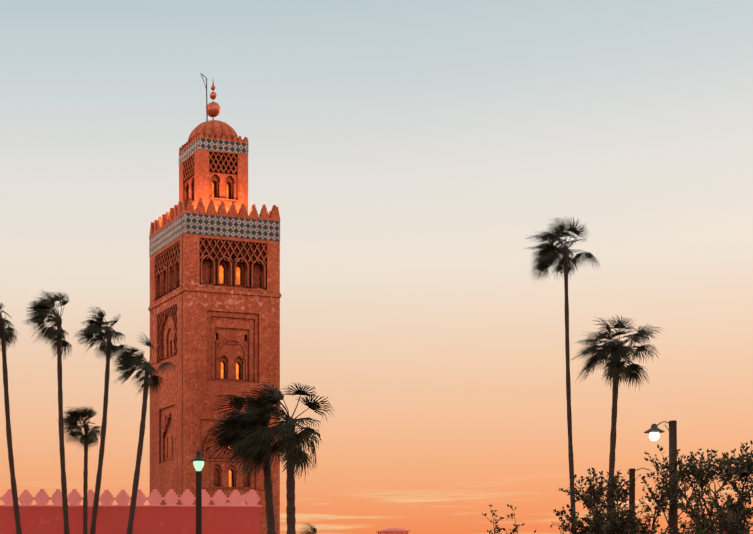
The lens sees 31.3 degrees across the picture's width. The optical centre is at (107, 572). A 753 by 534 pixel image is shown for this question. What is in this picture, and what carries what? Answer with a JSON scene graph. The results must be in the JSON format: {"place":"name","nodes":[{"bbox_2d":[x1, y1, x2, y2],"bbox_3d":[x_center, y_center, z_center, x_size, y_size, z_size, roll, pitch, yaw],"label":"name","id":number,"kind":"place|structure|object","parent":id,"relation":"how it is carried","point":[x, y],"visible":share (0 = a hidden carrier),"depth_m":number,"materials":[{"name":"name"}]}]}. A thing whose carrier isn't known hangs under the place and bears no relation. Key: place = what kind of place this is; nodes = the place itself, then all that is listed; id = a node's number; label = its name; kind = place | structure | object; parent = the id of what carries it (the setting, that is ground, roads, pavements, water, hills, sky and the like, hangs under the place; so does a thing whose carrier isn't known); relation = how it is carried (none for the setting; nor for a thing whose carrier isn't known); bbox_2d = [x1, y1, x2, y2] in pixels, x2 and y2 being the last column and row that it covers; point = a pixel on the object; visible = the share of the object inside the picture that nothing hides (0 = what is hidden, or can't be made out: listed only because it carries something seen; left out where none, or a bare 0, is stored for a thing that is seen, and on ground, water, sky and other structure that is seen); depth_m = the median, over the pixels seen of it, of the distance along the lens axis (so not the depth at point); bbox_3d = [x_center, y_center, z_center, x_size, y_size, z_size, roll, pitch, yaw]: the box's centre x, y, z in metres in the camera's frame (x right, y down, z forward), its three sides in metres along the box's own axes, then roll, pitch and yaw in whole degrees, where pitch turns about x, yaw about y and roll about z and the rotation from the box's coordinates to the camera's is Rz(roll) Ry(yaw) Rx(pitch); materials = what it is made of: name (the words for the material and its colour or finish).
{"place":"outdoors","nodes":[
{"label":"outdoors","id":0,"kind":"place"},
{"bbox_2d":[0,489,260,533],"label":"garden wall","id":1,"kind":"structure","parent":0,"point":[237,513],"depth_m":99.80,"materials":[{"name":"paint"}]},
{"bbox_2d":[0,0,752,533],"label":"sky","id":2,"kind":"structure","parent":0,"point":[407,153],"materials":[{"name":"orange"}]},
{"bbox_2d":[376,528,409,533],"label":"house","id":3,"kind":"structure","parent":0,"point":[393,531],"depth_m":238.50,"materials":[{"name":"pink paint"}]},
{"label":"ground","id":4,"kind":"structure","parent":0,"visible":0},
{"bbox_2d":[0,303,21,533],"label":"palm","id":5,"kind":"object","parent":4,"relation":"on","point":[6,335],"visible":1,"depth_m":89.78,"materials":[{"name":"plant"}]},
{"bbox_2d":[21,290,72,533],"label":"palm","id":6,"kind":"object","parent":4,"relation":"on","point":[42,312],"visible":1,"depth_m":91.32,"materials":[{"name":"green plant"}]},
{"bbox_2d":[63,406,100,533],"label":"palm","id":7,"kind":"object","parent":4,"relation":"on","point":[86,439],"visible":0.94,"depth_m":96.47,"materials":[{"name":"green plant"}]},
{"bbox_2d":[74,304,127,533],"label":"palm","id":8,"kind":"object","parent":4,"relation":"on","point":[108,348],"visible":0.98,"depth_m":94.14,"materials":[{"name":"green plant"}]},
{"bbox_2d":[111,332,175,533],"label":"palm","id":9,"kind":"object","parent":4,"relation":"on","point":[127,361],"visible":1,"depth_m":87.23,"materials":[{"name":"green plant"}]},
{"bbox_2d":[190,446,206,533],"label":"street lamp","id":10,"kind":"object","parent":4,"relation":"on","point":[198,460],"visible":1,"depth_m":36.70,"materials":[{"name":"black metal"}]},
{"bbox_2d":[148,73,280,533],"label":"minaret","id":11,"kind":"object","parent":4,"relation":"on","point":[215,294],"visible":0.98,"depth_m":162.05,"materials":[{"name":"brick"}]},
{"bbox_2d":[202,392,278,533],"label":"palm","id":12,"kind":"object","parent":4,"relation":"on","point":[226,433],"visible":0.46,"depth_m":75.06,"materials":[{"name":"green plant"}]},
{"bbox_2d":[232,382,334,533],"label":"palm","id":13,"kind":"object","parent":4,"relation":"on","point":[289,443],"visible":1,"depth_m":71.47,"materials":[{"name":"green plant"}]},
{"bbox_2d":[299,523,317,533],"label":"palm","id":14,"kind":"object","parent":4,"relation":"on","point":[313,529],"visible":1,"depth_m":59.56,"materials":[{"name":"green plant"}]},
{"bbox_2d":[482,504,570,533],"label":"thin shrub","id":15,"kind":"object","parent":4,"relation":"on","point":[513,530],"visible":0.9,"depth_m":30.17,"materials":[{"name":"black plant"}]},
{"bbox_2d":[524,216,599,527],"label":"palm","id":16,"kind":"object","parent":4,"relation":"on","point":[549,254],"visible":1,"depth_m":90.26,"materials":[{"name":"green plant"}]},
{"bbox_2d":[550,498,646,533],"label":"bush","id":17,"kind":"object","parent":4,"relation":"on","point":[598,527],"visible":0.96,"depth_m":28.96,"materials":[{"name":"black plant"}]},
{"bbox_2d":[571,314,664,518],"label":"palm","id":18,"kind":"object","parent":4,"relation":"on","point":[616,350],"visible":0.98,"depth_m":79.70,"materials":[{"name":"green plant"}]},
{"bbox_2d":[559,464,709,533],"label":"bush","id":19,"kind":"object","parent":4,"relation":"on","point":[670,494],"visible":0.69,"depth_m":29.65,"materials":[{"name":"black plant"}]},
{"bbox_2d":[629,468,648,513],"bbox_3d":[17.100,-0.533,41.561,0.699,5.703,0.200,0,0,-1],"label":"street lamp","id":20,"kind":"object","parent":4,"relation":"on","point":[632,491],"visible":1,"depth_m":41.48,"materials":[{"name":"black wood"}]},
{"bbox_2d":[644,420,677,533],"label":"street lamp","id":21,"kind":"object","parent":4,"relation":"on","point":[654,431],"visible":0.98,"depth_m":39.97,"materials":[{"name":"black metal"}]},
{"bbox_2d":[612,491,752,533],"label":"bush","id":22,"kind":"object","parent":4,"relation":"on","point":[702,526],"visible":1,"depth_m":28.02,"materials":[{"name":"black plant"}]},
{"bbox_2d":[642,440,752,533],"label":"bush","id":23,"kind":"object","parent":4,"relation":"on","point":[744,470],"visible":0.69,"depth_m":30.39,"materials":[{"name":"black plant"}]},
{"bbox_2d":[746,478,752,496],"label":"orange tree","id":24,"kind":"object","parent":4,"relation":"on","point":[751,479],"visible":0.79,"depth_m":29.16,"materials":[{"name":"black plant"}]}
]}

